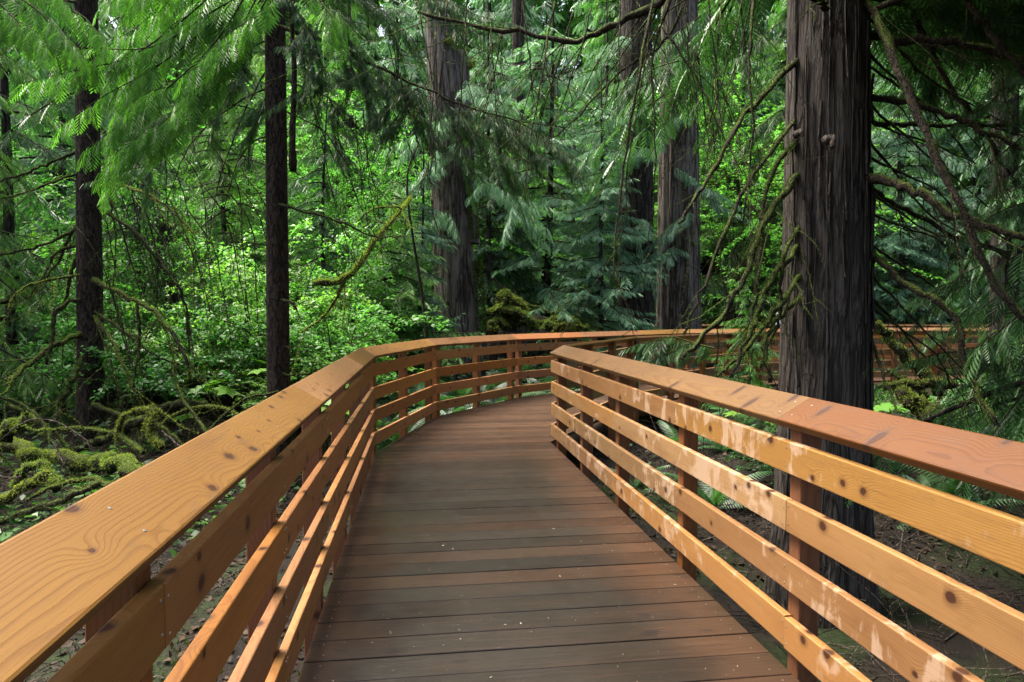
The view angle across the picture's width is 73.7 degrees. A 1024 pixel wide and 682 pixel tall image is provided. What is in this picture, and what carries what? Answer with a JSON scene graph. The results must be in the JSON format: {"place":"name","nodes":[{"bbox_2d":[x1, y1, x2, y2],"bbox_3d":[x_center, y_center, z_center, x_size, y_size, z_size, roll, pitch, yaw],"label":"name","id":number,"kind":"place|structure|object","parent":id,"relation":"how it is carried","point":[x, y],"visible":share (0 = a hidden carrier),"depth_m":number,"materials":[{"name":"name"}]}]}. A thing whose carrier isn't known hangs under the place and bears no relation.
{"place":"outdoors","nodes":[
{"label":"outdoors","id":0,"kind":"place"},
{"bbox_2d":[0,337,1023,681],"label":"ground","id":1,"kind":"structure","parent":0,"point":[968,655],"depth_m":6.17,"materials":[{"name":"soil"}]},
{"bbox_2d":[0,411,55,478],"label":"mossy log","id":2,"kind":"object","parent":1,"relation":"on","point":[7,426],"visible":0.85,"depth_m":7.19,"materials":[{"name":"green plant"}]},
{"bbox_2d":[0,342,75,418],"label":"leafy shrub","id":3,"kind":"object","parent":1,"relation":"on","point":[30,400],"visible":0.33,"depth_m":10.60,"materials":[{"name":"green plant"}]},
{"bbox_2d":[0,436,102,498],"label":"mossy log","id":4,"kind":"object","parent":1,"relation":"on","point":[22,450],"visible":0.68,"depth_m":7.36,"materials":[{"name":"green plant"}]},
{"bbox_2d":[0,3,107,425],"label":"hemlock tree","id":5,"kind":"object","parent":1,"relation":"on","point":[5,284],"visible":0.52,"depth_m":10.38,"materials":[{"name":"green plant"}]},
{"bbox_2d":[0,0,110,427],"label":"hemlock tree","id":6,"kind":"object","parent":1,"relation":"on","point":[10,219],"visible":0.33,"depth_m":12.84,"materials":[{"name":"green plant"}]},
{"bbox_2d":[0,2,121,325],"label":"conifer","id":7,"kind":"object","parent":1,"relation":"on","point":[38,173],"visible":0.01,"depth_m":31.22,"materials":[{"name":"green plant"}]},
{"bbox_2d":[0,3,153,333],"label":"cedar tree","id":8,"kind":"object","parent":1,"relation":"on","point":[60,149],"visible":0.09,"depth_m":20.82,"materials":[{"name":"green plant"}]},
{"bbox_2d":[0,141,168,325],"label":"vine maple","id":9,"kind":"object","parent":1,"relation":"on","point":[53,191],"visible":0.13,"depth_m":17.27,"materials":[{"name":"green plant"}]},
{"bbox_2d":[38,400,145,454],"bbox_3d":[-5.161,1.224,8.200,1.915,1.105,0.619,2,3,35],"label":"mossy limb","id":10,"kind":"object","parent":1,"relation":"on","point":[132,444],"visible":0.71,"depth_m":8.28,"materials":[{"name":"green plant"}]},
{"bbox_2d":[13,278,202,407],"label":"leafy shrub","id":11,"kind":"object","parent":1,"relation":"on","point":[59,359],"visible":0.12,"depth_m":11.68,"materials":[{"name":"green plant"}]},
{"bbox_2d":[73,413,150,462],"bbox_3d":[-4.906,1.238,8.493,1.329,0.773,0.315,1,2,14],"label":"mossy log","id":12,"kind":"object","parent":1,"relation":"on","point":[101,440],"visible":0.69,"depth_m":8.46,"materials":[{"name":"green plant"}]},
{"bbox_2d":[9,168,228,401],"bbox_3d":[-7.240,-1.148,13.201,3.355,5.120,4.052,-1,2,-13],"label":"leafy shrub","id":13,"kind":"object","parent":1,"relation":"on","point":[179,243],"visible":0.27,"depth_m":12.65,"materials":[{"name":"green plant"}]},
{"bbox_2d":[47,2,202,310],"bbox_3d":[-11.020,-5.248,19.252,6.133,13.532,4.610,1,3,31],"label":"hemlock tree","id":14,"kind":"object","parent":1,"relation":"on","point":[107,27],"visible":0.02,"depth_m":19.01,"materials":[{"name":"green plant"}]},
{"bbox_2d":[98,450,151,478],"bbox_3d":[-3.611,1.578,6.809,0.631,0.808,1.771,-2,3,-41],"label":"mossy log","id":15,"kind":"object","parent":1,"relation":"on","point":[126,462],"visible":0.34,"depth_m":7.07,"materials":[{"name":"green plant"}]},
{"bbox_2d":[25,463,117,501],"bbox_3d":[-4.032,1.562,6.747,1.314,0.625,0.613,0,2,0],"label":"mossy limb","id":16,"kind":"object","parent":15,"relation":"on","point":[75,480],"visible":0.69,"depth_m":6.69,"materials":[{"name":"green plant"}]},
{"bbox_2d":[37,0,214,403],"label":"hemlock tree","id":17,"kind":"object","parent":1,"relation":"on","point":[161,168],"visible":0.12,"depth_m":14.03,"materials":[{"name":"green plant"}]},
{"bbox_2d":[0,276,261,416],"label":"leafy shrub","id":18,"kind":"object","parent":1,"relation":"on","point":[149,368],"visible":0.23,"depth_m":10.43,"materials":[{"name":"green plant"}]},
{"bbox_2d":[67,0,226,234],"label":"conifer","id":19,"kind":"object","parent":1,"relation":"on","point":[159,62],"depth_m":32.30,"materials":[{"name":"green plant"}]},
{"bbox_2d":[0,52,294,262],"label":"vine maple","id":20,"kind":"object","parent":1,"relation":"on","point":[37,177],"visible":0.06,"depth_m":21.59,"materials":[{"name":"green plant"}]},
{"bbox_2d":[112,403,198,450],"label":"mossy branch","id":21,"kind":"object","parent":1,"relation":"on","point":[150,424],"visible":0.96,"depth_m":8.01,"materials":[{"name":"green plant"}]},
{"bbox_2d":[0,0,321,470],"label":"mossy tree","id":22,"kind":"object","parent":1,"relation":"on","point":[88,264],"visible":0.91,"depth_m":9.30,"materials":[{"name":"green plant"}]},
{"bbox_2d":[156,216,177,401],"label":"old cedar tree","id":23,"kind":"object","parent":1,"relation":"on","point":[163,229],"visible":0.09,"depth_m":13.33,"materials":[{"name":"brown plant"}]},
{"bbox_2d":[44,299,295,424],"bbox_3d":[-5.125,0.364,10.333,3.736,1.972,3.284,1,2,19],"label":"leafy shrub","id":24,"kind":"object","parent":1,"relation":"on","point":[166,387],"visible":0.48,"depth_m":9.79,"materials":[{"name":"green plant"}]},
{"bbox_2d":[104,238,244,397],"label":"leafy shrub","id":25,"kind":"object","parent":1,"relation":"on","point":[198,301],"visible":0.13,"depth_m":12.26,"materials":[{"name":"green plant"}]},
{"bbox_2d":[0,0,358,214],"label":"young cedar tree","id":26,"kind":"object","parent":1,"relation":"on","point":[191,26],"visible":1,"depth_m":5.31,"materials":[{"name":"green plant"}]},
{"bbox_2d":[22,127,343,296],"bbox_3d":[-8.274,-2.705,19.174,8.642,7.560,8.576,-1,2,-18],"label":"vine maple","id":27,"kind":"object","parent":1,"relation":"on","point":[192,180],"visible":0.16,"depth_m":18.74,"materials":[{"name":"green plant"}]},
{"bbox_2d":[53,65,360,265],"bbox_3d":[-10.920,-4.639,26.543,13.541,11.296,13.646,1,3,27],"label":"vine maple","id":28,"kind":"object","parent":1,"relation":"on","point":[184,166],"visible":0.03,"depth_m":25.09,"materials":[{"name":"green plant"}]},
{"bbox_2d":[155,43,295,266],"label":"hemlock tree","id":29,"kind":"object","parent":1,"relation":"on","point":[203,175],"visible":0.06,"depth_m":23.58,"materials":[{"name":"green plant"}]},
{"bbox_2d":[105,263,348,411],"bbox_3d":[-5.021,0.011,11.570,4.014,2.784,3.728,1,3,32],"label":"leafy shrub","id":30,"kind":"object","parent":1,"relation":"on","point":[305,302],"visible":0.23,"depth_m":11.20,"materials":[{"name":"green plant"}]},
{"bbox_2d":[161,5,301,302],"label":"hemlock tree","id":31,"kind":"object","parent":1,"relation":"on","point":[219,165],"visible":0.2,"depth_m":16.54,"materials":[{"name":"green plant"}]},
{"bbox_2d":[129,238,375,408],"bbox_3d":[-4.002,-0.160,10.998,3.408,3.122,2.521,1,2,20],"label":"leafy shrub","id":32,"kind":"object","parent":1,"relation":"on","point":[323,298],"visible":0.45,"depth_m":10.93,"materials":[{"name":"green plant"}]},
{"bbox_2d":[172,204,374,382],"bbox_3d":[-4.083,-0.642,12.761,2.844,4.030,3.844,1,3,30],"label":"leafy shrub","id":33,"kind":"object","parent":1,"relation":"on","point":[306,223],"visible":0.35,"depth_m":12.40,"materials":[{"name":"green plant"}]},
{"bbox_2d":[158,263,391,396],"bbox_3d":[-3.438,0.109,10.870,3.193,2.654,3.438,2,3,43],"label":"leafy shrub","id":34,"kind":"object","parent":1,"relation":"on","point":[216,321],"visible":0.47,"depth_m":10.51,"materials":[{"name":"green plant"}]},
{"bbox_2d":[218,6,348,275],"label":"hemlock tree","id":35,"kind":"object","parent":1,"relation":"on","point":[261,58],"visible":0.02,"depth_m":27.12,"materials":[{"name":"green plant"}]},
{"bbox_2d":[183,234,389,381],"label":"leafy shrub","id":36,"kind":"object","parent":1,"relation":"on","point":[296,263],"visible":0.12,"depth_m":12.94,"materials":[{"name":"green plant"}]},
{"bbox_2d":[180,354,397,434],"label":"fern","id":37,"kind":"object","parent":1,"relation":"on","point":[258,385],"visible":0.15,"depth_m":9.65,"materials":[{"name":"green plant"}]},
{"bbox_2d":[286,0,372,230],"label":"conifer","id":38,"kind":"object","parent":1,"relation":"on","point":[359,20],"visible":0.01,"depth_m":35.11,"materials":[{"name":"green plant"}]},
{"bbox_2d":[217,290,450,422],"bbox_3d":[-2.528,0.319,11.036,2.966,2.296,4.009,1,3,27],"label":"leafy shrub","id":39,"kind":"object","parent":1,"relation":"on","point":[316,338],"visible":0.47,"depth_m":10.60,"materials":[{"name":"green plant"}]},
{"bbox_2d":[288,79,383,358],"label":"hemlock tree","id":40,"kind":"object","parent":1,"relation":"on","point":[323,224],"visible":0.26,"depth_m":15.60,"materials":[{"name":"green plant"}]},
{"bbox_2d":[80,0,594,456],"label":"hemlock tree","id":41,"kind":"object","parent":1,"relation":"on","point":[272,115],"visible":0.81,"depth_m":8.04,"materials":[{"name":"green plant"}]},
{"bbox_2d":[288,3,402,278],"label":"hemlock tree","id":42,"kind":"object","parent":1,"relation":"on","point":[327,139],"visible":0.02,"depth_m":23.98,"materials":[{"name":"green plant"}]},
{"bbox_2d":[297,283,404,361],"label":"leafy shrub","id":43,"kind":"object","parent":1,"relation":"on","point":[372,321],"visible":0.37,"depth_m":11.88,"materials":[{"name":"green plant"}]},
{"bbox_2d":[287,0,420,255],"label":"conifer","id":44,"kind":"object","parent":1,"relation":"on","point":[338,71],"visible":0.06,"depth_m":33.22,"materials":[{"name":"green plant"}]},
{"bbox_2d":[175,71,534,290],"bbox_3d":[-4.744,-3.335,19.443,9.027,8.682,9.097,-1,3,-26],"label":"vine maple","id":45,"kind":"object","parent":1,"relation":"on","point":[300,168],"visible":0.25,"depth_m":18.32,"materials":[{"name":"green plant"}]},
{"bbox_2d":[290,145,427,419],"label":"dead sapling","id":46,"kind":"object","parent":1,"relation":"on","point":[343,279],"visible":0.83,"depth_m":9.31,"materials":[{"name":"brown wood"}]},
{"bbox_2d":[289,195,431,383],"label":"leafy shrub","id":47,"kind":"object","parent":1,"relation":"on","point":[374,267],"visible":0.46,"depth_m":13.65,"materials":[{"name":"green plant"}]},
{"bbox_2d":[203,87,556,294],"bbox_3d":[-4.312,-3.288,21.505,10.462,8.459,10.381,-1,3,-33],"label":"vine maple","id":48,"kind":"object","parent":1,"relation":"on","point":[367,177],"visible":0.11,"depth_m":19.88,"materials":[{"name":"green plant"}]},
{"bbox_2d":[304,244,457,384],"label":"leafy shrub","id":49,"kind":"object","parent":1,"relation":"on","point":[372,293],"visible":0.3,"depth_m":14.30,"materials":[{"name":"green plant"}]},
{"bbox_2d":[332,0,432,286],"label":"cedar tree","id":50,"kind":"object","parent":1,"relation":"on","point":[410,66],"visible":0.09,"depth_m":24.15,"materials":[{"name":"green plant"}]},
{"bbox_2d":[313,155,485,334],"bbox_3d":[-3.617,-2.466,20.964,5.913,7.066,4.895,-2,3,-40],"label":"leafy shrub","id":51,"kind":"object","parent":1,"relation":"on","point":[346,189],"visible":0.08,"depth_m":20.44,"materials":[{"name":"green plant"}]},
{"bbox_2d":[335,180,484,392],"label":"hemlock sapling","id":52,"kind":"object","parent":1,"relation":"on","point":[401,300],"visible":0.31,"depth_m":14.37,"materials":[{"name":"green plant"}]},
{"bbox_2d":[380,133,467,389],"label":"cedar tree","id":53,"kind":"object","parent":1,"relation":"on","point":[423,209],"visible":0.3,"depth_m":15.13,"materials":[{"name":"green plant"}]},
{"bbox_2d":[369,0,486,300],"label":"conifer","id":54,"kind":"object","parent":1,"relation":"on","point":[420,41],"visible":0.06,"depth_m":33.67,"materials":[{"name":"green plant"}]},
{"bbox_2d":[0,390,937,680],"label":"ground moss","id":55,"kind":"object","parent":1,"relation":"on","point":[186,642],"visible":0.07,"depth_m":8.13,"materials":[{"name":"green plant"}]},
{"bbox_2d":[375,0,566,380],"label":"old cedar tree","id":56,"kind":"object","parent":1,"relation":"on","point":[459,228],"visible":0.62,"depth_m":16.45,"materials":[{"name":"brown plant"}]},
{"bbox_2d":[409,0,543,334],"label":"cedar tree","id":57,"kind":"object","parent":1,"relation":"on","point":[498,279],"visible":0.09,"depth_m":21.06,"materials":[{"name":"green plant"}]},
{"bbox_2d":[421,0,558,370],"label":"hemlock tree","id":58,"kind":"object","parent":1,"relation":"on","point":[489,230],"visible":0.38,"depth_m":19.66,"materials":[{"name":"green plant"}]},
{"bbox_2d":[0,359,1008,556],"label":"ground cover","id":59,"kind":"object","parent":1,"relation":"on","point":[8,533],"visible":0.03,"depth_m":7.40,"materials":[{"name":"green plant"}]},
{"bbox_2d":[0,469,97,503],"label":"mossy branch","id":60,"kind":"object","parent":59,"relation":"on","point":[35,481],"visible":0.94,"depth_m":6.62,"materials":[{"name":"green plant"}]},
{"bbox_2d":[8,458,63,492],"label":"mossy branch","id":61,"kind":"object","parent":60,"relation":"attached to","point":[53,477],"visible":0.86,"depth_m":6.92,"materials":[{"name":"green plant"}]},
{"bbox_2d":[0,479,106,525],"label":"mossy limb","id":62,"kind":"object","parent":59,"relation":"on","point":[71,494],"visible":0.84,"depth_m":6.25,"materials":[{"name":"green plant"}]},
{"bbox_2d":[366,89,656,317],"bbox_3d":[-0.484,-4.447,26.053,12.187,10.443,12.281,-2,3,-40],"label":"vine maple","id":63,"kind":"object","parent":1,"relation":"on","point":[561,182],"visible":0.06,"depth_m":25.80,"materials":[{"name":"green plant"}]},
{"bbox_2d":[0,359,1023,681],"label":"twig litter","id":64,"kind":"object","parent":1,"relation":"on","point":[764,523],"visible":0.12,"depth_m":6.59,"materials":[{"name":"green plant"}]},
{"bbox_2d":[0,386,1023,681],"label":"leaf litter","id":65,"kind":"object","parent":1,"relation":"on","point":[208,598],"visible":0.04,"depth_m":6.78,"materials":[{"name":"brown plant"}]},
{"bbox_2d":[6,0,1020,284],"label":"distant woods","id":66,"kind":"object","parent":1,"relation":"on","point":[560,26],"depth_m":52.35,"materials":[{"name":"green plant"}]},
{"bbox_2d":[463,0,564,288],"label":"conifer","id":67,"kind":"object","parent":1,"relation":"on","point":[492,6],"visible":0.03,"depth_m":35.61,"materials":[{"name":"green plant"}]},
{"bbox_2d":[511,0,524,296],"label":"old cedar tree","id":68,"kind":"object","parent":1,"relation":"on","point":[517,11],"visible":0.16,"depth_m":28.34,"materials":[{"name":"brown plant"}]},
{"bbox_2d":[475,0,585,311],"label":"conifer","id":69,"kind":"object","parent":1,"relation":"on","point":[529,16],"visible":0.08,"depth_m":32.81,"materials":[{"name":"green plant"}]},
{"bbox_2d":[483,1,587,288],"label":"conifer","id":70,"kind":"object","parent":1,"relation":"on","point":[548,13],"visible":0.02,"depth_m":41.95,"materials":[{"name":"green plant"}]},
{"bbox_2d":[482,288,612,375],"bbox_3d":[0.774,-0.006,18.530,3.866,2.825,2.260,0,2,-12],"label":"root pile","id":71,"kind":"object","parent":1,"relation":"on","point":[510,307],"visible":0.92,"depth_m":17.83,"materials":[{"name":"green plant"}]},
{"bbox_2d":[475,0,636,372],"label":"cedar tree","id":72,"kind":"object","parent":1,"relation":"on","point":[547,277],"visible":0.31,"depth_m":20.17,"materials":[{"name":"green plant"}]},
{"bbox_2d":[533,0,658,328],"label":"cedar tree","id":73,"kind":"object","parent":1,"relation":"on","point":[566,289],"visible":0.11,"depth_m":27.00,"materials":[{"name":"green plant"}]},
{"bbox_2d":[527,0,671,360],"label":"old cedar tree","id":74,"kind":"object","parent":1,"relation":"on","point":[641,201],"visible":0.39,"depth_m":20.32,"materials":[{"name":"green plant"}]},
{"bbox_2d":[541,0,657,316],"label":"conifer","id":75,"kind":"object","parent":1,"relation":"on","point":[578,8],"visible":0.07,"depth_m":35.37,"materials":[{"name":"green plant"}]},
{"bbox_2d":[542,61,670,351],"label":"cedar tree","id":76,"kind":"object","parent":1,"relation":"on","point":[595,265],"visible":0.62,"depth_m":18.65,"materials":[{"name":"green plant"}]},
{"bbox_2d":[554,0,661,323],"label":"conifer","id":77,"kind":"object","parent":1,"relation":"on","point":[613,8],"visible":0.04,"depth_m":33.06,"materials":[{"name":"green plant"}]},
{"bbox_2d":[214,0,1023,628],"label":"cedar tree","id":78,"kind":"object","parent":1,"relation":"on","point":[828,196],"visible":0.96,"depth_m":5.49,"materials":[{"name":"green plant"}]},
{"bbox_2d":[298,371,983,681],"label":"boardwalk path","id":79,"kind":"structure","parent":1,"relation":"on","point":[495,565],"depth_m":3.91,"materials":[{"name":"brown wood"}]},
{"bbox_2d":[0,328,1023,681],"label":"railing","id":80,"kind":"object","parent":79,"relation":"on","point":[66,574],"visible":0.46,"depth_m":2.00,"materials":[{"name":"brown wood"}]},
{"bbox_2d":[550,330,1023,681],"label":"railing","id":81,"kind":"object","parent":79,"relation":"on","point":[812,469],"visible":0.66,"depth_m":2.90,"materials":[{"name":"brown wood"}]},
{"bbox_2d":[619,0,752,367],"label":"old cedar tree","id":82,"kind":"object","parent":1,"relation":"on","point":[669,291],"visible":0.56,"depth_m":20.91,"materials":[{"name":"brown plant"}]},
{"bbox_2d":[609,0,774,323],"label":"conifer","id":83,"kind":"object","parent":1,"relation":"on","point":[703,262],"visible":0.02,"depth_m":30.59,"materials":[{"name":"green plant"}]},
{"bbox_2d":[645,471,772,511],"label":"sword fern","id":84,"kind":"object","parent":1,"relation":"on","point":[714,495],"visible":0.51,"depth_m":7.41,"materials":[{"name":"green plant"}]},
{"bbox_2d":[654,1,784,323],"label":"hemlock tree","id":85,"kind":"object","parent":1,"relation":"on","point":[707,233],"visible":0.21,"depth_m":26.98,"materials":[{"name":"green plant"}]},
{"bbox_2d":[698,271,778,414],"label":"hemlock sapling","id":86,"kind":"object","parent":1,"relation":"on","point":[737,338],"visible":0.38,"depth_m":12.23,"materials":[{"name":"green plant"}]},
{"bbox_2d":[699,17,781,323],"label":"cedar tree","id":87,"kind":"object","parent":1,"relation":"on","point":[726,247],"visible":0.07,"depth_m":28.65,"materials":[{"name":"green plant"}]},
{"bbox_2d":[701,0,784,286],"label":"conifer","id":88,"kind":"object","parent":1,"relation":"on","point":[774,100],"visible":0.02,"depth_m":39.46,"materials":[{"name":"green plant"}]},
{"bbox_2d":[575,70,946,352],"bbox_3d":[8.820,-4.565,24.404,12.187,11.806,12.281,2,3,42],"label":"vine maple","id":89,"kind":"object","parent":1,"relation":"on","point":[745,232],"visible":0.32,"depth_m":23.92,"materials":[{"name":"green plant"}]},
{"bbox_2d":[712,0,880,319],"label":"conifer","id":90,"kind":"object","parent":1,"relation":"on","point":[781,14],"visible":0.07,"depth_m":32.76,"materials":[{"name":"green plant"}]},
{"bbox_2d":[653,91,939,323],"bbox_3d":[10.800,-5.074,29.683,13.646,11.288,13.541,2,3,35],"label":"vine maple","id":91,"kind":"object","parent":1,"relation":"on","point":[779,216],"visible":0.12,"depth_m":27.12,"materials":[{"name":"green plant"}]},
{"bbox_2d":[871,116,914,323],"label":"hemlock tree","id":92,"kind":"object","parent":1,"relation":"on","point":[882,296],"visible":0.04,"depth_m":26.44,"materials":[{"name":"green plant"}]},
{"bbox_2d":[876,320,944,396],"bbox_3d":[4.914,0.207,8.476,0.852,0.946,0.244,1,3,27],"label":"mossy log","id":93,"kind":"object","parent":1,"relation":"on","point":[890,342],"visible":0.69,"depth_m":8.46,"materials":[{"name":"green plant"}]},
{"bbox_2d":[883,376,955,389],"bbox_3d":[4.400,0.458,7.365,0.731,0.192,0.238,0,2,12],"label":"mossy log","id":94,"kind":"object","parent":1,"relation":"on","point":[912,383],"visible":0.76,"depth_m":7.34,"materials":[{"name":"green plant"}]},
{"bbox_2d":[872,13,969,321],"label":"conifer","id":95,"kind":"object","parent":1,"relation":"on","point":[885,233],"visible":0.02,"depth_m":38.35,"materials":[{"name":"green plant"}]},
{"bbox_2d":[870,59,972,323],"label":"cedar tree","id":96,"kind":"object","parent":1,"relation":"on","point":[893,239],"visible":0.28,"depth_m":26.43,"materials":[{"name":"green plant"}]},
{"bbox_2d":[894,383,957,426],"bbox_3d":[4.025,0.649,6.635,0.280,0.445,0.565,-2,3,-40],"label":"mossy log","id":97,"kind":"object","parent":1,"relation":"on","point":[922,402],"visible":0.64,"depth_m":6.66,"materials":[{"name":"green plant"}]},
{"bbox_2d":[871,10,988,322],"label":"conifer","id":98,"kind":"object","parent":1,"relation":"on","point":[954,159],"visible":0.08,"depth_m":29.39,"materials":[{"name":"green plant"}]},
{"bbox_2d":[844,93,1023,511],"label":"hemlock tree","id":99,"kind":"object","parent":1,"relation":"on","point":[1003,420],"visible":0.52,"depth_m":5.48,"materials":[{"name":"green plant"}]},
{"bbox_2d":[883,457,984,505],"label":"sword fern","id":100,"kind":"object","parent":1,"relation":"on","point":[951,483],"visible":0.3,"depth_m":7.51,"materials":[{"name":"green plant"}]},
{"bbox_2d":[878,31,1023,323],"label":"conifer","id":101,"kind":"object","parent":1,"relation":"on","point":[951,150],"visible":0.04,"depth_m":29.79,"materials":[{"name":"green plant"}]},
{"bbox_2d":[896,81,1023,323],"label":"cedar tree","id":102,"kind":"object","parent":1,"relation":"on","point":[974,200],"visible":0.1,"depth_m":27.10,"materials":[{"name":"green plant"}]},
{"bbox_2d":[910,97,1023,372],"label":"hemlock tree","id":103,"kind":"object","parent":1,"relation":"on","point":[985,279],"visible":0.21,"depth_m":13.64,"materials":[{"name":"green plant"}]},
{"bbox_2d":[988,13,1019,396],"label":"old cedar tree","id":104,"kind":"object","parent":1,"relation":"on","point":[997,259],"visible":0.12,"depth_m":12.76,"materials":[{"name":"brown plant"}]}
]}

